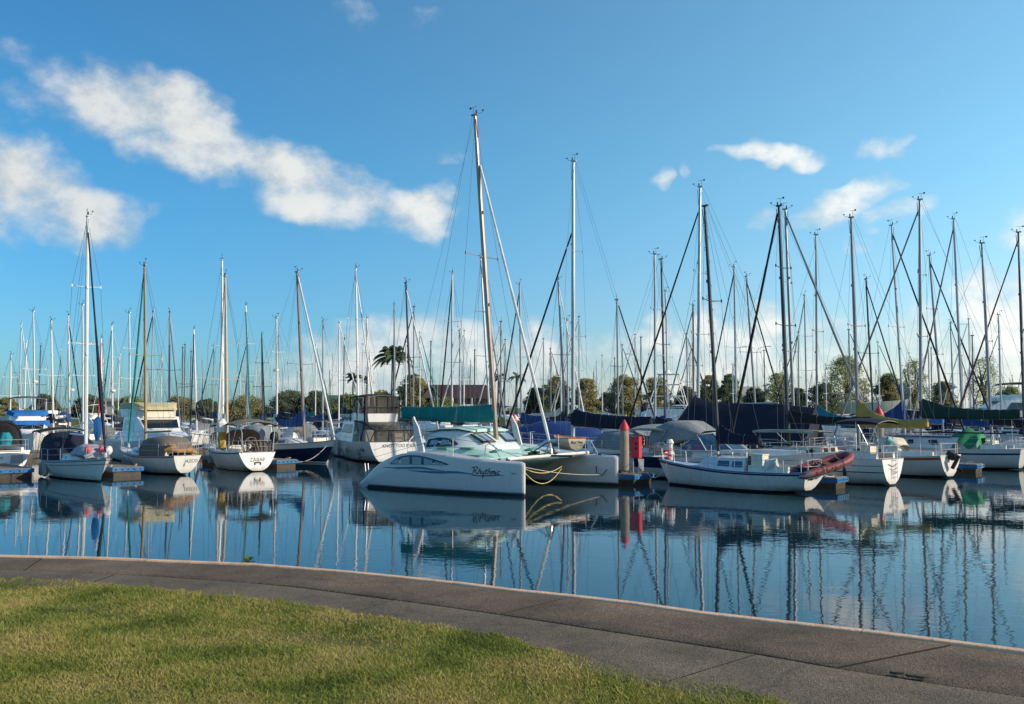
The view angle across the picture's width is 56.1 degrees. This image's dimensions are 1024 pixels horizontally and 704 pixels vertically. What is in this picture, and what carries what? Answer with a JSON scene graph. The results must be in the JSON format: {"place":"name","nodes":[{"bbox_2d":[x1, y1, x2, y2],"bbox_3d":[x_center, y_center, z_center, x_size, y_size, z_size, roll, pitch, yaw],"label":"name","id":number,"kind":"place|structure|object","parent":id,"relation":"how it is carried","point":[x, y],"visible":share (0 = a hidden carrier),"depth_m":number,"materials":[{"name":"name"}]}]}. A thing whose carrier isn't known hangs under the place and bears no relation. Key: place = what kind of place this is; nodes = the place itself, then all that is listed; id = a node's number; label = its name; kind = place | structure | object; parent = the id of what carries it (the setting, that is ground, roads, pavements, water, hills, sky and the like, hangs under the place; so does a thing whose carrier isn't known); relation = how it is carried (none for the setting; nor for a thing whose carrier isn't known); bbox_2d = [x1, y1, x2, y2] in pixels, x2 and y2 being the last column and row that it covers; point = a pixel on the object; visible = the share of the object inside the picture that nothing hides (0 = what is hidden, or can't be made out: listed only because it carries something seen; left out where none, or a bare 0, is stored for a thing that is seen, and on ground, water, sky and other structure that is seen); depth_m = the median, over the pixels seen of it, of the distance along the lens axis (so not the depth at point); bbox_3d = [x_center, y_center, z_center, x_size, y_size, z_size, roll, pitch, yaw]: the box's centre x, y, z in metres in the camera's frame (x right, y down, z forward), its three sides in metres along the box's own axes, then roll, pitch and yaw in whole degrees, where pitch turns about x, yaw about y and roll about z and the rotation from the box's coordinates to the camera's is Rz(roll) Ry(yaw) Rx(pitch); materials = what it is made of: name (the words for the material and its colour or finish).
{"place":"outdoors","nodes":[
{"label":"outdoors","id":0,"kind":"place"},
{"bbox_2d":[59,419,546,426],"bbox_3d":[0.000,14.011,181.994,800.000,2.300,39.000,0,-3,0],"label":"shore","id":1,"kind":"structure","parent":0,"point":[73,423],"depth_m":166.12,"materials":[{"name":"green plant"}]},
{"bbox_2d":[70,394,99,418],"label":"bush","id":2,"kind":"object","parent":1,"relation":"on","point":[91,398],"visible":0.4,"depth_m":168.49,"materials":[{"name":"green plant"}]},
{"bbox_2d":[224,394,271,420],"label":"bush","id":3,"kind":"object","parent":1,"relation":"on","point":[239,405],"visible":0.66,"depth_m":166.22,"materials":[{"name":"green plant"}]},
{"bbox_2d":[267,389,304,416],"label":"bush","id":4,"kind":"object","parent":1,"relation":"on","point":[285,401],"visible":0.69,"depth_m":168.06,"materials":[{"name":"green plant"}]},
{"bbox_2d":[298,390,337,420],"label":"bush","id":5,"kind":"object","parent":1,"relation":"on","point":[311,398],"visible":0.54,"depth_m":167.24,"materials":[{"name":"green plant"}]},
{"bbox_2d":[371,345,412,395],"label":"palm tree","id":6,"kind":"object","parent":1,"relation":"on","point":[388,355],"visible":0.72,"depth_m":174.69,"materials":[{"name":"green plant"}]},
{"bbox_2d":[395,374,429,410],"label":"tree","id":7,"kind":"object","parent":1,"relation":"on","point":[402,395],"visible":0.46,"depth_m":168.65,"materials":[{"name":"green plant"}]},
{"bbox_2d":[421,385,490,406],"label":"club house","id":8,"kind":"structure","parent":1,"relation":"on","point":[469,390],"depth_m":171.33,"materials":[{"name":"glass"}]},
{"bbox_2d":[523,387,547,413],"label":"tree","id":9,"kind":"object","parent":1,"relation":"on","point":[533,402],"visible":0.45,"depth_m":172.69,"materials":[{"name":"green plant"}]},
{"bbox_2d":[536,375,570,419],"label":"tree","id":10,"kind":"object","parent":1,"relation":"on","point":[547,395],"visible":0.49,"depth_m":170.49,"materials":[{"name":"green plant"}]},
{"bbox_2d":[569,377,604,412],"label":"tree","id":11,"kind":"object","parent":1,"relation":"on","point":[589,386],"visible":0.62,"depth_m":168.92,"materials":[{"name":"green plant"}]},
{"bbox_2d":[605,373,644,416],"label":"tree","id":12,"kind":"object","parent":1,"relation":"on","point":[629,394],"visible":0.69,"depth_m":170.42,"materials":[{"name":"green plant"}]},
{"bbox_2d":[642,377,673,409],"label":"tree","id":13,"kind":"object","parent":1,"relation":"on","point":[649,382],"visible":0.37,"depth_m":172.29,"materials":[{"name":"green plant"}]},
{"bbox_2d":[717,373,742,402],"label":"tree","id":14,"kind":"object","parent":1,"relation":"on","point":[723,390],"visible":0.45,"depth_m":170.09,"materials":[{"name":"green plant"}]},
{"bbox_2d":[762,372,794,405],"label":"tree","id":15,"kind":"object","parent":1,"relation":"on","point":[773,396],"visible":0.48,"depth_m":172.16,"materials":[{"name":"green plant"}]},
{"bbox_2d":[803,382,841,414],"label":"bush","id":16,"kind":"object","parent":1,"relation":"on","point":[832,406],"visible":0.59,"depth_m":166.76,"materials":[{"name":"green plant"}]},
{"bbox_2d":[823,354,870,413],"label":"tree","id":17,"kind":"object","parent":1,"relation":"on","point":[839,363],"visible":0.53,"depth_m":170.93,"materials":[{"name":"green plant"}]},
{"bbox_2d":[837,399,907,413],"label":"hauled out yacht","id":18,"kind":"object","parent":1,"relation":"on","point":[886,406],"visible":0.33,"depth_m":166.60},
{"bbox_2d":[873,373,900,401],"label":"tree","id":19,"kind":"object","parent":1,"relation":"on","point":[888,384],"visible":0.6,"depth_m":169.04,"materials":[{"name":"green plant"}]},
{"bbox_2d":[899,357,930,417],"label":"tree","id":20,"kind":"object","parent":1,"relation":"on","point":[912,371],"visible":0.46,"depth_m":175.49,"materials":[{"name":"green plant"}]},
{"bbox_2d":[930,381,958,406],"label":"tree","id":21,"kind":"object","parent":1,"relation":"on","point":[936,393],"visible":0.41,"depth_m":166.86,"materials":[{"name":"green plant"}]},
{"bbox_2d":[964,355,1005,406],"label":"tree","id":22,"kind":"object","parent":1,"relation":"on","point":[983,387],"visible":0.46,"depth_m":177.57,"materials":[{"name":"green plant"}]},
{"bbox_2d":[0,575,796,703],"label":"lawn","id":23,"kind":"structure","parent":0,"point":[325,642],"depth_m":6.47,"materials":[{"name":"plant"}]},
{"bbox_2d":[0,414,1023,648],"bbox_3d":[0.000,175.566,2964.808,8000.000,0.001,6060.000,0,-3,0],"label":"water","id":24,"kind":"structure","parent":0,"point":[939,557],"depth_m":26.87,"materials":[{"name":"teal liquid"}]},
{"bbox_2d":[0,420,29,465],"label":"motor cruiser","id":25,"kind":"object","parent":24,"relation":"on","point":[13,451],"visible":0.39,"depth_m":54.23,"materials":[{"name":"white plastic"}]},
{"bbox_2d":[0,462,33,478],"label":"floating dock","id":26,"kind":"object","parent":24,"relation":"on","point":[8,471],"visible":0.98,"depth_m":49.03,"materials":[{"name":"concrete"}]},
{"bbox_2d":[5,385,49,449],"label":"motor cruiser","id":27,"kind":"object","parent":24,"relation":"on","point":[27,422],"visible":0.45,"depth_m":73.93,"materials":[{"name":"white plastic"}]},
{"bbox_2d":[16,307,74,431],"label":"sailboat","id":28,"kind":"object","parent":24,"relation":"on","point":[34,381],"visible":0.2,"depth_m":84.98,"materials":[{"name":"grey metal"}]},
{"bbox_2d":[32,316,79,447],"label":"sailboat","id":29,"kind":"object","parent":24,"relation":"on","point":[51,418],"visible":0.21,"depth_m":77.95,"materials":[{"name":"grey metal"}]},
{"bbox_2d":[55,311,81,431],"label":"sailboat","id":30,"kind":"object","parent":24,"relation":"on","point":[65,419],"visible":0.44,"depth_m":87.98,"materials":[{"name":"grey metal"}]},
{"bbox_2d":[32,209,112,481],"bbox_3d":[-22.365,-0.244,49.823,2.805,14.257,8.912,3,-4,-40],"label":"sailboat","id":31,"kind":"object","parent":24,"relation":"on","point":[67,454],"visible":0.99,"depth_m":48.83,"materials":[{"name":"metal"}]},
{"bbox_2d":[56,300,121,445],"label":"sailboat","id":32,"kind":"object","parent":24,"relation":"on","point":[111,430],"visible":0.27,"depth_m":79.69,"materials":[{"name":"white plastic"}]},
{"bbox_2d":[100,321,124,433],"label":"sailboat","id":33,"kind":"object","parent":24,"relation":"on","point":[114,418],"visible":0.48,"depth_m":88.00,"materials":[{"name":"white metal"}]},
{"bbox_2d":[102,461,143,476],"bbox_3d":[-22.888,6.494,53.160,1.660,0.830,8.085,3,-5,-44],"label":"floating dock","id":34,"kind":"object","parent":24,"relation":"on","point":[117,470],"visible":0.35,"depth_m":50.39,"materials":[{"name":"concrete"}]},
{"bbox_2d":[104,308,155,438],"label":"sailboat","id":35,"kind":"object","parent":24,"relation":"on","point":[117,435],"visible":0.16,"depth_m":84.03,"materials":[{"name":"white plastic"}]},
{"bbox_2d":[106,372,192,460],"bbox_3d":[-23.333,4.373,63.300,3.799,6.600,12.919,3,-4,-38],"label":"motor cruiser","id":36,"kind":"object","parent":24,"relation":"on","point":[154,422],"visible":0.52,"depth_m":63.02,"materials":[{"name":"white plastic"}]},
{"bbox_2d":[120,257,201,473],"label":"sailboat","id":37,"kind":"object","parent":24,"relation":"on","point":[166,455],"visible":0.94,"depth_m":52.54,"materials":[{"name":"white plastic"}]},
{"bbox_2d":[134,306,187,432],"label":"sailboat","id":38,"kind":"object","parent":24,"relation":"on","point":[152,324],"visible":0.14,"depth_m":100.79,"materials":[{"name":"metal"}]},
{"bbox_2d":[156,308,184,431],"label":"sailboat","id":39,"kind":"object","parent":24,"relation":"on","point":[170,330],"visible":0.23,"depth_m":84.15,"materials":[{"name":"grey metal"}]},
{"bbox_2d":[183,327,213,446],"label":"sailboat","id":40,"kind":"object","parent":24,"relation":"on","point":[199,432],"visible":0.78,"depth_m":91.78,"materials":[{"name":"white plastic"}]},
{"bbox_2d":[202,257,243,455],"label":"sailboat","id":41,"kind":"object","parent":24,"relation":"on","point":[206,445],"visible":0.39,"depth_m":65.86,"materials":[{"name":"white metal"}]},
{"bbox_2d":[207,269,279,470],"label":"sailboat","id":42,"kind":"object","parent":24,"relation":"on","point":[240,449],"visible":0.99,"depth_m":55.20,"materials":[{"name":"white plastic"}]},
{"bbox_2d":[234,303,262,429],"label":"sailboat","id":43,"kind":"object","parent":24,"relation":"on","point":[248,384],"visible":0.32,"depth_m":81.89,"materials":[{"name":"grey metal"}]},
{"bbox_2d":[200,456,297,468],"bbox_3d":[-16.448,6.876,59.746,8.085,0.830,1.560,-3,-4,40],"label":"floating dock","id":44,"kind":"object","parent":24,"relation":"on","point":[277,463],"visible":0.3,"depth_m":57.34,"materials":[{"name":"concrete"}]},
{"bbox_2d":[251,332,274,425],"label":"sailboat","id":45,"kind":"object","parent":24,"relation":"on","point":[263,417],"visible":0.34,"depth_m":95.84,"materials":[{"name":"grey metal"}]},
{"bbox_2d":[246,313,330,441],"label":"sailboat","id":46,"kind":"object","parent":24,"relation":"on","point":[294,432],"visible":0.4,"depth_m":83.08,"materials":[{"name":"white plastic"}]},
{"bbox_2d":[244,266,335,462],"bbox_3d":[-15.256,1.024,65.341,10.537,13.522,3.031,-3,-4,41],"label":"sailboat","id":47,"kind":"object","parent":24,"relation":"on","point":[300,449],"visible":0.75,"depth_m":63.74,"materials":[{"name":"blue wood"}]},
{"bbox_2d":[281,317,349,439],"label":"sailboat","id":48,"kind":"object","parent":24,"relation":"on","point":[320,416],"visible":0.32,"depth_m":90.00,"materials":[{"name":"white metal"}]},
{"bbox_2d":[311,322,356,429],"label":"sailboat","id":49,"kind":"object","parent":24,"relation":"on","point":[335,415],"visible":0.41,"depth_m":99.68,"materials":[{"name":"grey metal"}]},
{"bbox_2d":[326,264,373,456],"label":"sailboat","id":50,"kind":"object","parent":24,"relation":"on","point":[334,449],"visible":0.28,"depth_m":70.14,"materials":[{"name":"white metal"}]},
{"bbox_2d":[334,390,423,462],"bbox_3d":[-10.488,4.821,68.008,4.199,6.250,11.619,2,-4,-31],"label":"motor cruiser","id":51,"kind":"object","parent":24,"relation":"on","point":[375,423],"visible":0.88,"depth_m":64.52,"materials":[{"name":"white plastic"}]},
{"bbox_2d":[390,277,438,445],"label":"sailboat","id":52,"kind":"object","parent":24,"relation":"on","point":[408,352],"visible":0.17,"depth_m":67.93,"materials":[{"name":"white metal"}]},
{"bbox_2d":[436,268,466,428],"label":"sailboat","id":53,"kind":"object","parent":24,"relation":"on","point":[452,362],"visible":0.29,"depth_m":74.19,"materials":[{"name":"grey metal"}]},
{"bbox_2d":[360,106,617,496],"bbox_3d":[-1.313,-2.511,44.905,10.295,18.014,8.018,-2,-4,35],"label":"catamaran","id":54,"kind":"object","parent":24,"relation":"on","point":[495,459],"visible":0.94,"depth_m":43.38,"materials":[{"name":"white plastic"}]},
{"bbox_2d":[474,253,507,430],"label":"sailboat","id":55,"kind":"object","parent":24,"relation":"on","point":[485,345],"visible":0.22,"depth_m":72.05,"materials":[{"name":"grey metal"}]},
{"bbox_2d":[473,317,526,426],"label":"sailboat","id":56,"kind":"object","parent":24,"relation":"on","point":[502,422],"visible":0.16,"depth_m":83.29,"materials":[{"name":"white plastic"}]},
{"bbox_2d":[498,282,549,429],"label":"sailboat","id":57,"kind":"object","parent":24,"relation":"on","point":[530,419],"visible":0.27,"depth_m":73.98,"materials":[{"name":"grey metal"}]},
{"bbox_2d":[521,431,553,444],"bbox_3d":[1.680,5.539,66.141,10.420,4.600,3.199,-2,-4,30],"label":"motor cruiser","id":58,"kind":"object","parent":24,"relation":"on","point":[535,442],"visible":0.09,"depth_m":64.72,"materials":[{"name":"white plastic"}]},
{"bbox_2d":[509,420,601,441],"bbox_3d":[2.634,5.357,65.600,8.000,1.400,3.500,-2,-4,30],"label":"boat cover","id":59,"kind":"object","parent":58,"relation":"on","point":[554,427],"visible":0.42,"depth_m":64.44,"materials":[{"name":"blue fabric"}]},
{"bbox_2d":[545,276,583,420],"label":"sailboat","id":60,"kind":"object","parent":24,"relation":"on","point":[562,416],"visible":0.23,"depth_m":72.02,"materials":[{"name":"silver metal"}]},
{"bbox_2d":[553,312,608,414],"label":"sailboat","id":61,"kind":"object","parent":24,"relation":"on","point":[578,344],"visible":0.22,"depth_m":118.07,"materials":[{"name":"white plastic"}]},
{"bbox_2d":[505,153,674,470],"bbox_3d":[3.790,-2.176,54.970,11.512,18.711,3.198,-3,-4,39],"label":"sailboat","id":62,"kind":"object","parent":24,"relation":"on","point":[606,443],"visible":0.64,"depth_m":54.19,"materials":[{"name":"white plastic"}]},
{"bbox_2d":[554,435,585,449],"bbox_3d":[2.832,4.718,50.146,1.294,0.747,2.945,1,-4,-20],"label":"tender","id":63,"kind":"object","parent":62,"relation":"hanging from","point":[573,441],"visible":0.99,"depth_m":48.93,"materials":[{"name":"white plastic"}]},
{"bbox_2d":[585,294,653,435],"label":"sailboat","id":64,"kind":"object","parent":24,"relation":"on","point":[617,366],"visible":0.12,"depth_m":82.19,"materials":[{"name":"silver metal"}]},
{"bbox_2d":[618,419,630,472],"bbox_3d":[5.367,5.234,45.774,0.620,4.050,0.630,0,-3,0],"label":"mooring pile","id":65,"kind":"object","parent":24,"relation":"in","point":[624,445],"visible":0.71,"depth_m":45.64,"materials":[{"name":"concrete"}]},
{"bbox_2d":[618,470,653,485],"bbox_3d":[2.697,6.185,47.827,9.085,0.830,1.760,-3,-4,39],"label":"floating dock","id":66,"kind":"object","parent":24,"relation":"on","point":[631,478],"visible":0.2,"depth_m":44.83,"materials":[{"name":"concrete"}]},
{"bbox_2d":[630,436,641,473],"bbox_3d":[5.807,4.848,44.982,0.460,1.770,0.332,-2,-4,35],"label":"fire hose cabinet","id":67,"kind":"object","parent":66,"relation":"on","point":[635,446],"visible":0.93,"depth_m":44.89,"materials":[{"name":"red plastic"}]},
{"bbox_2d":[601,370,687,434],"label":"motor cruiser","id":68,"kind":"object","parent":24,"relation":"on","point":[674,414],"visible":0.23,"depth_m":82.36,"materials":[{"name":"white plastic"}]},
{"bbox_2d":[601,247,707,434],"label":"sailboat","id":69,"kind":"object","parent":24,"relation":"on","point":[658,420],"visible":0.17,"depth_m":66.06,"materials":[{"name":"silver metal"}]},
{"bbox_2d":[612,254,708,423],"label":"sailboat","id":70,"kind":"object","parent":24,"relation":"on","point":[662,312],"visible":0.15,"depth_m":70.13,"materials":[{"name":"silver metal"}]},
{"bbox_2d":[666,303,721,408],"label":"sailboat","id":71,"kind":"object","parent":24,"relation":"on","point":[692,320],"visible":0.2,"depth_m":86.25,"materials":[{"name":"silver metal"}]},
{"bbox_2d":[629,179,827,454],"bbox_3d":[12.064,-1.627,57.471,13.112,17.904,3.600,-3,-4,39],"label":"sailboat","id":72,"kind":"object","parent":24,"relation":"on","point":[698,408],"visible":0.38,"depth_m":55.65,"materials":[{"name":"blue fabric"}]},
{"bbox_2d":[629,420,838,478],"bbox_3d":[10.715,5.095,47.698,11.212,3.350,2.899,-3,-4,39],"label":"motor cruiser","id":73,"kind":"object","parent":24,"relation":"on","point":[699,436],"visible":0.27,"depth_m":47.67,"materials":[{"name":"white plastic"}]},
{"bbox_2d":[707,264,766,402],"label":"sailboat","id":74,"kind":"object","parent":24,"relation":"on","point":[734,347],"visible":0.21,"depth_m":74.25,"materials":[{"name":"silver metal"}]},
{"bbox_2d":[657,204,823,492],"bbox_3d":[9.790,-0.139,43.159,8.174,13.276,2.477,-3,-5,45],"label":"sailboat","id":75,"kind":"object","parent":24,"relation":"on","point":[754,472],"visible":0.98,"depth_m":42.33,"materials":[{"name":"white plastic"}]},
{"bbox_2d":[790,441,854,478],"bbox_3d":[12.977,4.476,40.313,3.057,1.026,1.438,-13,7,-17],"label":"inflatable dinghy","id":76,"kind":"object","parent":75,"relation":"hanging from","point":[831,463],"visible":0.91,"depth_m":40.18,"materials":[{"name":"red rubber"}]},
{"bbox_2d":[728,272,782,404],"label":"sailboat","id":77,"kind":"object","parent":24,"relation":"on","point":[751,351],"visible":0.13,"depth_m":75.98,"materials":[{"name":"silver metal"}]},
{"bbox_2d":[723,203,879,449],"bbox_3d":[17.078,-0.930,59.339,11.012,16.730,3.198,-3,-4,39],"label":"sailboat","id":78,"kind":"object","parent":24,"relation":"on","point":[791,351],"visible":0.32,"depth_m":58.96,"materials":[{"name":"white plastic"}]},
{"bbox_2d":[784,291,831,406],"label":"sailboat","id":79,"kind":"object","parent":24,"relation":"on","point":[805,370],"visible":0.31,"depth_m":86.12,"materials":[{"name":"silver metal"}]},
{"bbox_2d":[731,197,903,484],"bbox_3d":[14.609,-0.592,48.297,2.773,14.774,9.327,3,-4,-42],"label":"sailboat","id":80,"kind":"object","parent":24,"relation":"on","point":[870,465],"visible":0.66,"depth_m":46.81,"materials":[{"name":"metal"}]},
{"bbox_2d":[768,229,894,444],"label":"sailboat","id":81,"kind":"object","parent":24,"relation":"on","point":[822,412],"visible":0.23,"depth_m":69.98,"materials":[{"name":"white plastic"}]},
{"bbox_2d":[814,473,848,488],"bbox_3d":[11.670,6.045,45.417,8.085,0.830,1.360,-3,-4,39],"label":"floating dock","id":82,"kind":"object","parent":24,"relation":"on","point":[834,482],"visible":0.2,"depth_m":42.78,"materials":[{"name":"concrete"}]},
{"bbox_2d":[822,412,898,440],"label":"motor cruiser","id":83,"kind":"object","parent":24,"relation":"on","point":[845,428],"visible":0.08,"depth_m":74.42,"materials":[{"name":"white plastic"}]},
{"bbox_2d":[838,276,912,434],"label":"sailboat","id":84,"kind":"object","parent":24,"relation":"on","point":[868,325],"visible":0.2,"depth_m":77.98,"materials":[{"name":"silver metal"}]},
{"bbox_2d":[818,209,962,476],"bbox_3d":[20.098,-0.514,52.662,2.623,15.125,9.202,3,-4,-38],"label":"sailboat","id":85,"kind":"object","parent":24,"relation":"on","point":[922,463],"visible":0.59,"depth_m":51.03,"materials":[{"name":"white plastic"}]},
{"bbox_2d":[839,219,964,441],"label":"sailboat","id":86,"kind":"object","parent":24,"relation":"on","point":[898,411],"visible":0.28,"depth_m":68.09,"materials":[{"name":"white plastic"}]},
{"bbox_2d":[833,192,1023,468],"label":"sailboat","id":87,"kind":"object","parent":24,"relation":"on","point":[992,455],"visible":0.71,"depth_m":57.86,"materials":[{"name":"metal"}]},
{"bbox_2d":[951,428,988,448],"bbox_3d":[27.384,5.338,57.558,1.890,1.606,2.400,-3,-4,40],"label":"tarpaulin","id":88,"kind":"object","parent":87,"relation":"hanging from","point":[968,443],"visible":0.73,"depth_m":56.87,"materials":[{"name":"green fabric"}]},
{"bbox_2d":[885,250,999,440],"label":"sailboat","id":89,"kind":"object","parent":24,"relation":"on","point":[940,422],"visible":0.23,"depth_m":74.01,"materials":[{"name":"white plastic"}]},
{"bbox_2d":[932,322,984,434],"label":"sailboat","id":90,"kind":"object","parent":24,"relation":"on","point":[953,385],"visible":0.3,"depth_m":97.90,"materials":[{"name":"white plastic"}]},
{"bbox_2d":[900,236,1023,447],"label":"sailboat","id":91,"kind":"object","parent":24,"relation":"on","point":[997,423],"visible":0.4,"depth_m":60.91,"materials":[{"name":"white plastic"}]},
{"bbox_2d":[906,382,1022,431],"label":"motor cruiser","id":92,"kind":"object","parent":24,"relation":"on","point":[1010,402],"visible":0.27,"depth_m":96.64,"materials":[{"name":"white plastic"}]},
{"bbox_2d":[909,212,1023,440],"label":"sailboat","id":93,"kind":"object","parent":24,"relation":"on","point":[972,423],"visible":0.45,"depth_m":66.22,"materials":[{"name":"white plastic"}]},
{"bbox_2d":[956,461,984,473],"bbox_3d":[22.709,6.624,55.400,8.085,0.830,1.560,-3,-4,39],"label":"floating dock","id":94,"kind":"object","parent":24,"relation":"on","point":[971,468],"visible":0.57,"depth_m":52.72,"materials":[{"name":"concrete"}]},
{"bbox_2d":[948,310,1022,442],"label":"sailboat","id":95,"kind":"object","parent":24,"relation":"on","point":[1011,433],"visible":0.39,"depth_m":93.80,"materials":[{"name":"white plastic"}]},
{"bbox_2d":[950,225,1023,443],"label":"sailboat","id":96,"kind":"object","parent":24,"relation":"on","point":[1020,317],"visible":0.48,"depth_m":64.33,"materials":[{"name":"white plastic"}]},
{"bbox_2d":[0,557,1023,696],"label":"path","id":97,"kind":"structure","parent":0,"point":[973,669],"depth_m":7.12,"materials":[{"name":"grey concrete"}]},
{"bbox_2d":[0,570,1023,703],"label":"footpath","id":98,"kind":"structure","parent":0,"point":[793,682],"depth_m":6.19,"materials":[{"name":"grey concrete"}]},
{"bbox_2d":[0,0,1023,407],"label":"sky","id":99,"kind":"structure","parent":0,"point":[323,138],"materials":[{"name":"blue"}]},
{"label":"ground","id":100,"kind":"structure","parent":0,"visible":0},
{"bbox_2d":[0,555,1023,654],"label":"kerb","id":101,"kind":"structure","parent":100,"relation":"on","point":[989,647],"depth_m":7.92,"materials":[{"name":"concrete"}]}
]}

